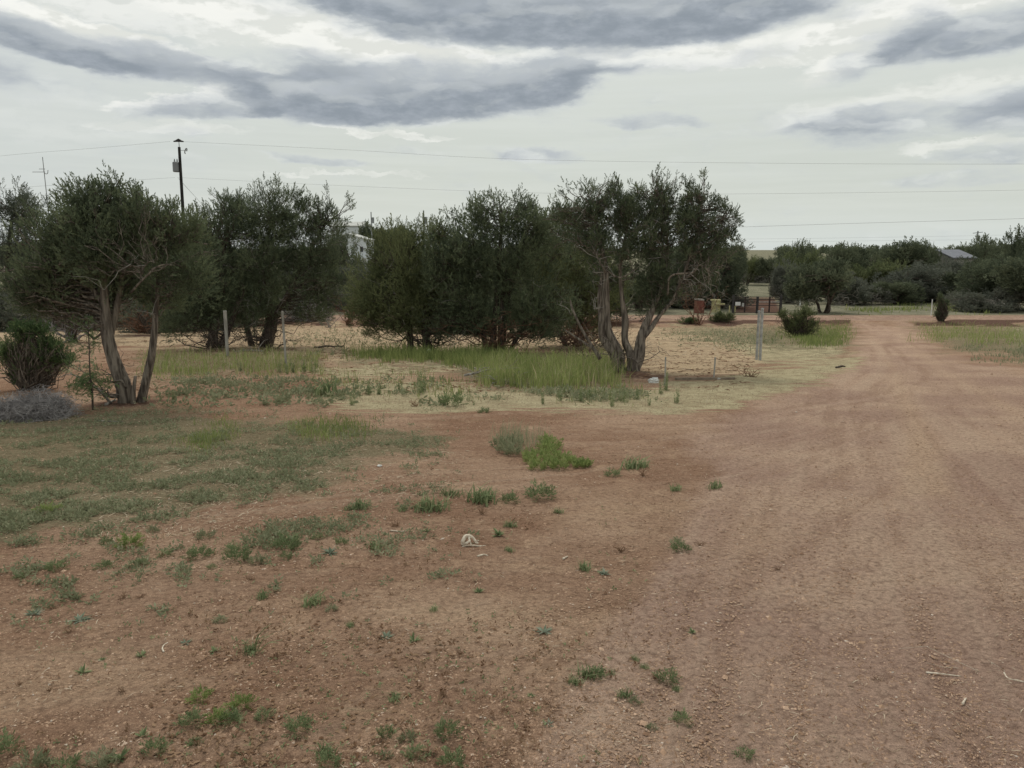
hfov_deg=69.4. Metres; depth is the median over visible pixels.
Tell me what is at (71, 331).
juniper tree
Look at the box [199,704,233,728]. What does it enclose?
weed
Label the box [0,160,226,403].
juniper tree
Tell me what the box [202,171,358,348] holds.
juniper tree
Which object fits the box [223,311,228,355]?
fence post
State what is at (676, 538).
weed
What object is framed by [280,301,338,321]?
brush pile
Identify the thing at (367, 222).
juniper tree
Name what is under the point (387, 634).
weed
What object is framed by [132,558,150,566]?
weed
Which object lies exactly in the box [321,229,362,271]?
juniper tree
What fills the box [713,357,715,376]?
survey stake
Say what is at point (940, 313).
young juniper
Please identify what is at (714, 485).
weed
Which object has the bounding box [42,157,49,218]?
antenna mast
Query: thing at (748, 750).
weed
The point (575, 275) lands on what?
juniper tree
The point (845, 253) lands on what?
juniper tree
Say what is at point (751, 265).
juniper tree
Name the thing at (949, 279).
juniper tree
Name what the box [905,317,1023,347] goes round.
grass
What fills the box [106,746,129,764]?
weed
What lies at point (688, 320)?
roadside bush
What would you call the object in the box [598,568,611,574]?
weed
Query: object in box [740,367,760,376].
weed
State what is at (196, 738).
weed
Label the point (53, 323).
juniper tree
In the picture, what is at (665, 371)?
survey stake
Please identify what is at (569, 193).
power line
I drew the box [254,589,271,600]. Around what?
weed
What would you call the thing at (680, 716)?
weed
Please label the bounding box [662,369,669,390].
weed
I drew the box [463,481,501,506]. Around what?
weed
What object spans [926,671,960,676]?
fallen branch
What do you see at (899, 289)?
juniper tree
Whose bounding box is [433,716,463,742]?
weed
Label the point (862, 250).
juniper tree
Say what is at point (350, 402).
weed
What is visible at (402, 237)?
juniper tree
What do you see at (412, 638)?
weed
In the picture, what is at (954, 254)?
house
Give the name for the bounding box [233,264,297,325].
juniper tree
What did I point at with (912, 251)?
juniper tree
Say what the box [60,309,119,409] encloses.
sapling
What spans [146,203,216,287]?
juniper tree
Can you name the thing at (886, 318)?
road
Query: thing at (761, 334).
fence post
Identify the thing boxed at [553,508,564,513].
weed
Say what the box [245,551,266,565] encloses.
weed
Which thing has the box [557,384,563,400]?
weed
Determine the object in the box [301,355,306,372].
weed
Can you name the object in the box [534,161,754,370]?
juniper tree
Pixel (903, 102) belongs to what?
sky
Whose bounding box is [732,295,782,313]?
farm gate
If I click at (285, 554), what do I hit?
weed
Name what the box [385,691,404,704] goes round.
weed
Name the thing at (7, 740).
weed
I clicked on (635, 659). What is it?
weed
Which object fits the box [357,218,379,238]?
juniper tree
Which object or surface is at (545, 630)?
weed
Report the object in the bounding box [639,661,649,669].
weed
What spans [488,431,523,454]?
weed clump
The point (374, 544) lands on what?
weed
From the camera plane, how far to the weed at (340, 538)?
4.89 m
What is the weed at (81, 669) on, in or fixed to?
on the ground at (580, 518)
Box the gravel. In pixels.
[0,361,1023,767]
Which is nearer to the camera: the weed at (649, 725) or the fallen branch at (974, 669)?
the weed at (649, 725)
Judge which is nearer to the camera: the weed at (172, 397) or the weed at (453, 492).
the weed at (453, 492)
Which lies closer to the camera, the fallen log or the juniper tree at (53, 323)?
the fallen log
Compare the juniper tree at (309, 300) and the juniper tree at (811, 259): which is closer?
the juniper tree at (309, 300)
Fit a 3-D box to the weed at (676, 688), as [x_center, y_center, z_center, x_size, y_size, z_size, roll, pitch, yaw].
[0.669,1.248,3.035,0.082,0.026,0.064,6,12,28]
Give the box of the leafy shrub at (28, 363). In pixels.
[0,317,79,390]
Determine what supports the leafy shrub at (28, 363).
on the ground at (580, 518)
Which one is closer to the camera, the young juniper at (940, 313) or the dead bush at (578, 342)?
the dead bush at (578, 342)
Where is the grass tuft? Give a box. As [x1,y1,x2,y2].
[236,625,279,656]
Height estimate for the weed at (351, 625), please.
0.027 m
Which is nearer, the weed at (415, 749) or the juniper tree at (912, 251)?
the weed at (415, 749)
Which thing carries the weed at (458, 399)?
on the ground at (580, 518)
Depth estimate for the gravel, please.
3.34 m
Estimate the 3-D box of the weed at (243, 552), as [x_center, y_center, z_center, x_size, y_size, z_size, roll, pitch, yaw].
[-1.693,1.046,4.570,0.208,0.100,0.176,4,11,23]
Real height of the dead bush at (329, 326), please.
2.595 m
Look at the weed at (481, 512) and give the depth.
5.61 m
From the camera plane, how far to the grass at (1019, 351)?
25.93 m
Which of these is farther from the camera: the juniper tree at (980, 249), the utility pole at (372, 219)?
the utility pole at (372, 219)
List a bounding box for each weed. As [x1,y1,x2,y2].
[0,726,25,754]
[8,745,54,767]
[10,571,24,578]
[23,607,43,617]
[31,500,62,515]
[43,558,69,571]
[49,750,86,767]
[63,612,93,623]
[75,663,92,674]
[81,744,116,767]
[93,558,114,569]
[94,753,120,767]
[97,536,117,545]
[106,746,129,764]
[113,531,145,549]
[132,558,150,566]
[134,726,152,736]
[136,651,145,656]
[136,734,172,756]
[145,524,162,533]
[158,547,175,556]
[171,385,175,400]
[172,705,205,732]
[180,543,215,561]
[184,683,213,704]
[184,735,205,745]
[194,527,217,540]
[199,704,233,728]
[209,646,217,654]
[211,613,228,623]
[212,705,246,729]
[220,544,251,562]
[223,691,259,710]
[224,539,240,551]
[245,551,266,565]
[253,707,275,723]
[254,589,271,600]
[268,531,302,551]
[278,550,292,560]
[281,712,313,739]
[289,359,295,372]
[291,588,327,607]
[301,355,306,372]
[305,739,346,759]
[308,378,337,396]
[309,533,323,539]
[310,357,318,372]
[316,746,342,767]
[320,547,336,555]
[324,603,338,611]
[334,536,348,544]
[342,505,355,510]
[345,621,354,628]
[349,391,355,404]
[350,496,372,511]
[366,539,385,549]
[375,380,381,394]
[375,724,394,738]
[379,750,393,759]
[380,631,393,639]
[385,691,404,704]
[395,379,401,391]
[397,728,416,742]
[399,741,432,763]
[406,492,451,513]
[408,633,421,640]
[411,494,430,512]
[416,369,424,393]
[418,369,427,391]
[429,604,437,611]
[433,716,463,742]
[434,485,467,498]
[435,745,468,767]
[437,391,468,405]
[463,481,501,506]
[473,587,483,592]
[476,406,490,412]
[477,486,501,502]
[477,504,487,514]
[492,528,503,536]
[499,489,519,503]
[503,519,517,527]
[504,547,516,551]
[521,478,557,501]
[534,625,551,634]
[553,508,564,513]
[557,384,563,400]
[565,671,585,686]
[566,661,602,681]
[571,559,593,572]
[578,386,582,401]
[583,664,609,680]
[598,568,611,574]
[603,467,622,476]
[609,389,615,406]
[612,682,633,699]
[614,546,627,552]
[618,385,628,402]
[619,455,651,470]
[627,694,643,705]
[629,653,641,661]
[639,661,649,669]
[645,722,658,730]
[652,666,682,684]
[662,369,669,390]
[668,539,691,551]
[668,708,693,727]
[669,483,681,491]
[669,536,685,544]
[671,685,681,691]
[674,388,679,402]
[708,476,721,489]
[731,744,759,762]
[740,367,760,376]
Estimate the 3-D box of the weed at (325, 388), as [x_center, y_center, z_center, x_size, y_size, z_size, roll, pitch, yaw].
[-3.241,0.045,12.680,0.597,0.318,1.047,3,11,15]
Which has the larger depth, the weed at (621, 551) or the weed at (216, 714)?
the weed at (621, 551)
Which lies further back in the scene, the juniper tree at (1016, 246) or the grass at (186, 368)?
the juniper tree at (1016, 246)
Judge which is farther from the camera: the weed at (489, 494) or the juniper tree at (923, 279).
the juniper tree at (923, 279)
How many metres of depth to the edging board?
15.28 m
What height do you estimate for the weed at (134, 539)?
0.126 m
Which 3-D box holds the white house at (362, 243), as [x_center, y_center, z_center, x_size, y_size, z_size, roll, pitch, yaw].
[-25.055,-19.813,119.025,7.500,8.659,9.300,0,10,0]
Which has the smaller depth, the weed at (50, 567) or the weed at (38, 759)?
the weed at (38, 759)
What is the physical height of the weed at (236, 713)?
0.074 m
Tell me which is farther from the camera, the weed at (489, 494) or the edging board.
the edging board
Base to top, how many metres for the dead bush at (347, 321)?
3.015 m
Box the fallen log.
[314,334,347,347]
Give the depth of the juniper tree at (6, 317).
40.12 m
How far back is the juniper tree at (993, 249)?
94.89 m
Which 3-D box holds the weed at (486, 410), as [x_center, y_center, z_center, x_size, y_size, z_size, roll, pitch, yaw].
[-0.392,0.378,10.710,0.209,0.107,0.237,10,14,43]
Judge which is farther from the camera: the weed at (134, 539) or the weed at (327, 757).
the weed at (134, 539)
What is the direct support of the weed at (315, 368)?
on the ground at (580, 518)
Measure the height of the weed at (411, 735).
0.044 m
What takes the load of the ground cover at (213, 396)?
on the ground at (580, 518)
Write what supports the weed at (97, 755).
on the ground at (580, 518)
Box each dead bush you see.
[306,303,345,327]
[334,296,357,325]
[551,324,633,358]
[680,285,728,324]
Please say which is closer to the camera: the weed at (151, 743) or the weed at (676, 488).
the weed at (151, 743)
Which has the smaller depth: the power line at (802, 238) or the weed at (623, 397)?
the weed at (623, 397)
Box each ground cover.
[0,401,474,627]
[0,470,482,590]
[3,324,747,410]
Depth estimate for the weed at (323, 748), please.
2.62 m
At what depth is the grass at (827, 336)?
31.40 m
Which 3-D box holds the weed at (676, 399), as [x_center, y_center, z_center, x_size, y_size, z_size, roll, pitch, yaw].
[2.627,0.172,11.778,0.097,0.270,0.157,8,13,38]
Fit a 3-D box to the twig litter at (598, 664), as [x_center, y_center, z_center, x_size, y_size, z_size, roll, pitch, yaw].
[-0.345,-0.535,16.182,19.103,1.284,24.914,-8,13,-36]
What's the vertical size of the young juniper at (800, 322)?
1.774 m
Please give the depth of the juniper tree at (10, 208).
50.13 m
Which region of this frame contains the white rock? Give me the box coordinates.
[648,377,658,382]
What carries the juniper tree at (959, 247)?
on the ground at (580, 518)
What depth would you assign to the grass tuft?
3.36 m
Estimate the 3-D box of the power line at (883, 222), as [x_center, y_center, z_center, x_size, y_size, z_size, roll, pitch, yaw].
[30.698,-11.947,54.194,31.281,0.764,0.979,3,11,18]
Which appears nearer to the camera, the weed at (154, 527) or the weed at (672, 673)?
the weed at (672, 673)
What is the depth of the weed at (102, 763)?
2.55 m
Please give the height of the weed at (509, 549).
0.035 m
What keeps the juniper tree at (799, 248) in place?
on the ground at (580, 518)
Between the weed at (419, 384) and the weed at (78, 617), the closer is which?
the weed at (78, 617)
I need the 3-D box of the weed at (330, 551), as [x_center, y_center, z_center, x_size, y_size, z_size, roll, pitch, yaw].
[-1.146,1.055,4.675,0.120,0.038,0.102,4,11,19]
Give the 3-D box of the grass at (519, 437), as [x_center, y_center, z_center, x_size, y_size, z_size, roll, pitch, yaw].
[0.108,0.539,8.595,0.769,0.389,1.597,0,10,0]
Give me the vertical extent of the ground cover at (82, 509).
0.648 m
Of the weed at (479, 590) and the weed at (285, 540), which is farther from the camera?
the weed at (285, 540)
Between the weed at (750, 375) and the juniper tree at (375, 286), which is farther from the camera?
the juniper tree at (375, 286)
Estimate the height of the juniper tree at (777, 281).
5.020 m
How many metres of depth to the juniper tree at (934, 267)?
77.16 m
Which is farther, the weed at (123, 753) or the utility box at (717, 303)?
the utility box at (717, 303)
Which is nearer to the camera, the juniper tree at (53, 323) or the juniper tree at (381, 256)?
the juniper tree at (53, 323)
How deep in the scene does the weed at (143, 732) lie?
2.73 m
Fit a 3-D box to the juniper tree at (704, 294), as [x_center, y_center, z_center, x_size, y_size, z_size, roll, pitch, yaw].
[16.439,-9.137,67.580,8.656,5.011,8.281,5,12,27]
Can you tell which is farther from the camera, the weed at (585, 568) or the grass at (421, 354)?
the grass at (421, 354)
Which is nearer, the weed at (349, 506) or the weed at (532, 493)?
the weed at (349, 506)
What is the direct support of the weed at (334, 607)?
on the ground at (580, 518)
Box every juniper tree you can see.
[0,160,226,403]
[0,176,51,290]
[0,291,54,331]
[2,251,139,341]
[47,309,124,330]
[90,225,189,333]
[116,298,210,332]
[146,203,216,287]
[148,188,273,349]
[201,298,263,329]
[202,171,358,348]
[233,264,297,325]
[288,294,335,308]
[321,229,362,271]
[325,257,369,311]
[341,210,468,350]
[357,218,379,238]
[364,221,405,255]
[366,252,400,273]
[388,221,414,266]
[412,303,470,333]
[414,182,583,351]
[469,293,519,332]
[514,192,635,349]
[525,242,584,295]
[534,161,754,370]
[573,262,634,322]
[622,268,670,310]
[628,284,710,308]
[651,259,736,308]
[671,238,748,309]
[695,287,755,308]
[725,241,748,288]
[742,254,760,284]
[744,271,770,282]
[754,254,781,283]
[768,257,804,303]
[769,247,827,285]
[773,237,812,285]
[782,253,862,312]
[811,240,867,274]
[824,271,895,305]
[849,257,909,299]
[851,243,870,272]
[863,236,938,268]
[867,278,927,304]
[868,262,952,302]
[890,260,967,301]
[917,238,944,269]
[934,269,973,299]
[935,255,971,273]
[945,286,1023,312]
[946,251,1023,306]
[952,241,971,251]
[961,232,1011,265]
[983,248,1023,308]
[987,238,1011,260]
[1000,223,1023,298]
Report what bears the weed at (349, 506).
on the ground at (580, 518)
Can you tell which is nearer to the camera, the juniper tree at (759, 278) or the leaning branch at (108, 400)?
the leaning branch at (108, 400)
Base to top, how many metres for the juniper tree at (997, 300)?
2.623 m
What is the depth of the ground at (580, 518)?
4.85 m
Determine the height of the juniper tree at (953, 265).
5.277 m
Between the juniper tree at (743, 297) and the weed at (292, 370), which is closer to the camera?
the weed at (292, 370)
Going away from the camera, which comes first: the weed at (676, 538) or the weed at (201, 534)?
the weed at (676, 538)
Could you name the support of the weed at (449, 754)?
on the ground at (580, 518)
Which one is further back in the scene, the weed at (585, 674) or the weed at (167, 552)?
the weed at (167, 552)
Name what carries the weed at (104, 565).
on the ground at (580, 518)
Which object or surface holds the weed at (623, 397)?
on the ground at (580, 518)
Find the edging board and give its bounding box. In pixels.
[675,377,734,379]
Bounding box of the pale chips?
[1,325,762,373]
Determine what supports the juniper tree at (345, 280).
on the ground at (580, 518)
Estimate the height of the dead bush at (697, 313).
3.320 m
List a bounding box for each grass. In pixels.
[136,339,635,387]
[136,341,330,379]
[172,411,377,450]
[283,360,655,406]
[284,347,856,419]
[342,339,535,369]
[462,340,636,391]
[489,414,551,454]
[665,324,1023,365]
[769,317,858,349]
[834,300,999,315]
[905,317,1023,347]
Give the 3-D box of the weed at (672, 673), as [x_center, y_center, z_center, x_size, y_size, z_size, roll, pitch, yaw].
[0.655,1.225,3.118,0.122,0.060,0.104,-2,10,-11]
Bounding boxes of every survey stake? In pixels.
[664,357,665,385]
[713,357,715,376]
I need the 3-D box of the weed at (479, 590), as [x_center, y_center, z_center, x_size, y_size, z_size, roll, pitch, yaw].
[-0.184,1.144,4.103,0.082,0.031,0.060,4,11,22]
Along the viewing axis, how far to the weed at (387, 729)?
2.73 m
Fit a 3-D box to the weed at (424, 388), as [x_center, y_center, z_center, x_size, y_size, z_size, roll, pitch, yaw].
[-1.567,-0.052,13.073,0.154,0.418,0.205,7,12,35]
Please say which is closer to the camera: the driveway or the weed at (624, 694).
the weed at (624, 694)
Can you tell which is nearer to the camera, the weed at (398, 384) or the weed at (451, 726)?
the weed at (451, 726)
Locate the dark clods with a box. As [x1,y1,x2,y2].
[149,415,733,765]
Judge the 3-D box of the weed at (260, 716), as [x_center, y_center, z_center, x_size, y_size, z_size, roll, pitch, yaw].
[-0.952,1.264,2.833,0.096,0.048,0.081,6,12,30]
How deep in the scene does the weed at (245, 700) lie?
2.92 m
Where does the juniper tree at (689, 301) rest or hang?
on the ground at (580, 518)
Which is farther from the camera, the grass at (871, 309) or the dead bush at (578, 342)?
the grass at (871, 309)
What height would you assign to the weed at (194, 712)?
0.071 m
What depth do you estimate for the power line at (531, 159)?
57.32 m
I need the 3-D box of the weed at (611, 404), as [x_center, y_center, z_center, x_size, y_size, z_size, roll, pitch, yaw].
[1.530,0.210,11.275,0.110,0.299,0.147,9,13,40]
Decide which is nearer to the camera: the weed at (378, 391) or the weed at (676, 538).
the weed at (676, 538)
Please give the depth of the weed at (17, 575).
4.33 m
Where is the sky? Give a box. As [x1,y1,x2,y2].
[0,0,1023,249]
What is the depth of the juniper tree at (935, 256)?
99.46 m
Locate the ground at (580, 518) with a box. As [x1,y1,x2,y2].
[0,250,1023,767]
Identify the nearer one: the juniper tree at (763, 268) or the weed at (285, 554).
the weed at (285, 554)
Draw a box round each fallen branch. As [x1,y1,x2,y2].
[236,339,267,351]
[464,359,518,377]
[899,646,1023,681]
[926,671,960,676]
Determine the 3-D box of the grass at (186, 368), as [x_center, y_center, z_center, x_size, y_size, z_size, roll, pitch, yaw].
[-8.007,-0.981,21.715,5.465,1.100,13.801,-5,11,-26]
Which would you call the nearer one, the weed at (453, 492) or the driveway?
the weed at (453, 492)
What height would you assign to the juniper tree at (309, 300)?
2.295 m
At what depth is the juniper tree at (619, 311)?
49.49 m
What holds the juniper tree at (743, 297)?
on the ground at (580, 518)
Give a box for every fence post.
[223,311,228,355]
[281,311,286,368]
[755,311,760,359]
[759,308,763,359]
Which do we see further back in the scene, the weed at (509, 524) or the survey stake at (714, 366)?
the survey stake at (714, 366)
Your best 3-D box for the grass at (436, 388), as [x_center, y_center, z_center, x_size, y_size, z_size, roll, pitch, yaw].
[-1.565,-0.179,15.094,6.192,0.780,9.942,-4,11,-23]
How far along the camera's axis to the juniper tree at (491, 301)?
36.31 m
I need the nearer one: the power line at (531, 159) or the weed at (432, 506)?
the weed at (432, 506)
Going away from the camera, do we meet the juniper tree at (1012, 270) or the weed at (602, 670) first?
the weed at (602, 670)
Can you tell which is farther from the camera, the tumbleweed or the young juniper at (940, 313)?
the young juniper at (940, 313)
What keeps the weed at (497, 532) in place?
on the ground at (580, 518)
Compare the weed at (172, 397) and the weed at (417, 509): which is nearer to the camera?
the weed at (417, 509)
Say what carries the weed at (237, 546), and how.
on the ground at (580, 518)
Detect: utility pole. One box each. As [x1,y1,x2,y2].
[172,139,187,212]
[370,212,373,234]
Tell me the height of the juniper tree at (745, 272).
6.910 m
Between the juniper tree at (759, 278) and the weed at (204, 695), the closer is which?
the weed at (204, 695)
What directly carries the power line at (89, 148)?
attached to the utility pole at (177, 166)
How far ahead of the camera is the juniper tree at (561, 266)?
44.48 m
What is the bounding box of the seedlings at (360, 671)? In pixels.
[1,482,646,767]
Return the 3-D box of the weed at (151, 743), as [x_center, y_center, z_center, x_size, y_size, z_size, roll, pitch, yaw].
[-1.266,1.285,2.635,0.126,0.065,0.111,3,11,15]
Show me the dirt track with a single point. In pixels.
(970, 448)
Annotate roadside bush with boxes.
[675,316,699,323]
[707,309,736,321]
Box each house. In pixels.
[329,233,373,267]
[330,222,369,236]
[935,249,974,265]
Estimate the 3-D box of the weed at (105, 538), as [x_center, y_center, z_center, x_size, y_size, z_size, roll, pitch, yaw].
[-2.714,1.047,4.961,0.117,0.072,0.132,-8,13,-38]
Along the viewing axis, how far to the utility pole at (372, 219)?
126.88 m
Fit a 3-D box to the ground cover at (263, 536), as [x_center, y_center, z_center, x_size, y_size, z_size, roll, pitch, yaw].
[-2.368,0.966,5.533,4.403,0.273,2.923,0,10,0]
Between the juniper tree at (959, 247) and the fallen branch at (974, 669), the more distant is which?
the juniper tree at (959, 247)
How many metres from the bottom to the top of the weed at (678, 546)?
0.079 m
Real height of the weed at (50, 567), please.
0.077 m
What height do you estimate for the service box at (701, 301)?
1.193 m
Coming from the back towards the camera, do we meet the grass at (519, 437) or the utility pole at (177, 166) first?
the utility pole at (177, 166)
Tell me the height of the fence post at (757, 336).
1.617 m
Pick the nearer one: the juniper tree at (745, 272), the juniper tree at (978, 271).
the juniper tree at (978, 271)
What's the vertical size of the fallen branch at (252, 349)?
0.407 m
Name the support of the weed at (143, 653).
on the ground at (580, 518)
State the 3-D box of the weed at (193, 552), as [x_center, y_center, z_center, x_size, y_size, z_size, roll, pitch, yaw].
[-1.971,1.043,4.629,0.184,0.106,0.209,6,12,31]
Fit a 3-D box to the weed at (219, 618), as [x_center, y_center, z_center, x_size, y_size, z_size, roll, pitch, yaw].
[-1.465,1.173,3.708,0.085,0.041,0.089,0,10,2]
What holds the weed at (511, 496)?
on the ground at (580, 518)
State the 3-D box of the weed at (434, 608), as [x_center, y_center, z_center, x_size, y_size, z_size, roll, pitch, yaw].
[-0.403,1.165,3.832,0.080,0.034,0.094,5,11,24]
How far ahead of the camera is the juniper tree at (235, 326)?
41.90 m
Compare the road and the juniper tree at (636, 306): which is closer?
the road
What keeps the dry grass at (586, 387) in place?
on the ground at (580, 518)
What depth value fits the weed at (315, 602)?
3.90 m
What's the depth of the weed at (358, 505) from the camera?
5.75 m
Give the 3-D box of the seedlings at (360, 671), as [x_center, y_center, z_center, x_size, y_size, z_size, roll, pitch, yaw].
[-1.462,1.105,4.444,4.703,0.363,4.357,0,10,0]
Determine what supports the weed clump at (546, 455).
on the ground at (580, 518)
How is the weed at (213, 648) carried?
on the ground at (580, 518)
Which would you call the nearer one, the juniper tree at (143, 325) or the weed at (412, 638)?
the weed at (412, 638)
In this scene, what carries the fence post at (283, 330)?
on the ground at (580, 518)
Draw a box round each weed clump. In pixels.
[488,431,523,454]
[521,431,594,470]
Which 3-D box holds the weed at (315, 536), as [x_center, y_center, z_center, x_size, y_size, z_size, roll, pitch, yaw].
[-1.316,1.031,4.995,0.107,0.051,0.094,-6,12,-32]
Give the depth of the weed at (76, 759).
2.55 m
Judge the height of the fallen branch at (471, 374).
0.295 m
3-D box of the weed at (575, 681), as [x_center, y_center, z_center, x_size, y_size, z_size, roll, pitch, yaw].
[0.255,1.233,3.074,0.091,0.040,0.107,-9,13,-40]
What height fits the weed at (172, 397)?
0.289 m
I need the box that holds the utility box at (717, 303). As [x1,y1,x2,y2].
[710,299,724,311]
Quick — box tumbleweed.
[0,384,86,422]
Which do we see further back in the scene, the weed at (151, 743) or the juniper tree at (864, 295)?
the juniper tree at (864, 295)
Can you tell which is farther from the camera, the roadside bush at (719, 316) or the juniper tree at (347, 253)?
the juniper tree at (347, 253)
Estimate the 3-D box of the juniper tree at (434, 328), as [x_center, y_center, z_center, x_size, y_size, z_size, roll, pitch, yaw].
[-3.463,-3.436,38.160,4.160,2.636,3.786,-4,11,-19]
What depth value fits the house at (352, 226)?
156.75 m
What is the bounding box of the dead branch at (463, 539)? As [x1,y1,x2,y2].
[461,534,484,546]
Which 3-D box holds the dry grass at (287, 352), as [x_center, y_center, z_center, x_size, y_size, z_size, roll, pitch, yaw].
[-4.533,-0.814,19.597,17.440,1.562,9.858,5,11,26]
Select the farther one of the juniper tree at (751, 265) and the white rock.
the juniper tree at (751, 265)
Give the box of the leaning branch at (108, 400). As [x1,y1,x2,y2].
[58,373,120,403]
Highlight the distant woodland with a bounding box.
[0,241,1010,267]
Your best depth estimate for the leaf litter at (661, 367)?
18.33 m
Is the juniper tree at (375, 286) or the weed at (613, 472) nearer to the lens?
the weed at (613, 472)
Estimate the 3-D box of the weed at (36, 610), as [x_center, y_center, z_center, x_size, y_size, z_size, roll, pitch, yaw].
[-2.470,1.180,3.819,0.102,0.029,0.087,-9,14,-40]
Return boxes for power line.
[4,141,169,155]
[177,177,1001,193]
[199,142,824,163]
[606,235,982,239]
[753,218,1023,226]
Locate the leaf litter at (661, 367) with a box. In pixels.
[3,324,763,398]
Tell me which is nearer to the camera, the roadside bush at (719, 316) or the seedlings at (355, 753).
the seedlings at (355, 753)
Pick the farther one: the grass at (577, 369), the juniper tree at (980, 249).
the juniper tree at (980, 249)
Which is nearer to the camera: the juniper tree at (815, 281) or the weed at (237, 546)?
the weed at (237, 546)
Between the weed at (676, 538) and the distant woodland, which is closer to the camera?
the weed at (676, 538)
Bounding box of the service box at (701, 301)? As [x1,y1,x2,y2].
[694,298,704,312]
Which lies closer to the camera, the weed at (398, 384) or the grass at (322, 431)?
the grass at (322, 431)
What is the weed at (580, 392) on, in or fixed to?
on the ground at (580, 518)
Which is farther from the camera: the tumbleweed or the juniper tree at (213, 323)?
the juniper tree at (213, 323)
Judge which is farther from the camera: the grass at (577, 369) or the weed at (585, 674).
the grass at (577, 369)
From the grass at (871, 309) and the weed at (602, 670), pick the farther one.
the grass at (871, 309)
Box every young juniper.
[775,303,823,336]
[931,292,952,320]
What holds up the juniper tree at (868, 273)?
on the ground at (580, 518)
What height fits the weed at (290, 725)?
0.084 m
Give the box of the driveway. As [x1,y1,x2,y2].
[736,286,778,311]
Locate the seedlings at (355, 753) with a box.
[0,462,703,767]
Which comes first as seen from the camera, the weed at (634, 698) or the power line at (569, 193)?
the weed at (634, 698)
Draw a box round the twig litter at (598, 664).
[6,362,1023,767]
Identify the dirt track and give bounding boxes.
[531,325,1023,767]
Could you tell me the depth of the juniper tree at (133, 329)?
39.65 m
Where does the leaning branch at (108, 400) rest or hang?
on the ground at (580, 518)
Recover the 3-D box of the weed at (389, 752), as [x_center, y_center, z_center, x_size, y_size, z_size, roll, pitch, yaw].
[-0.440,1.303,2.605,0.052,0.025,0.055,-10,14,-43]
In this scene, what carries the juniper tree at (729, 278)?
on the ground at (580, 518)
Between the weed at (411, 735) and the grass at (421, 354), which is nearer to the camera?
the weed at (411, 735)
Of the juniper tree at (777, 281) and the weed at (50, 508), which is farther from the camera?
the juniper tree at (777, 281)
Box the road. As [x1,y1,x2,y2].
[252,315,1023,320]
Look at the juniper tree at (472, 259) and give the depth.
22.88 m
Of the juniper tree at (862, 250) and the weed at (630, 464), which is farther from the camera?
the juniper tree at (862, 250)

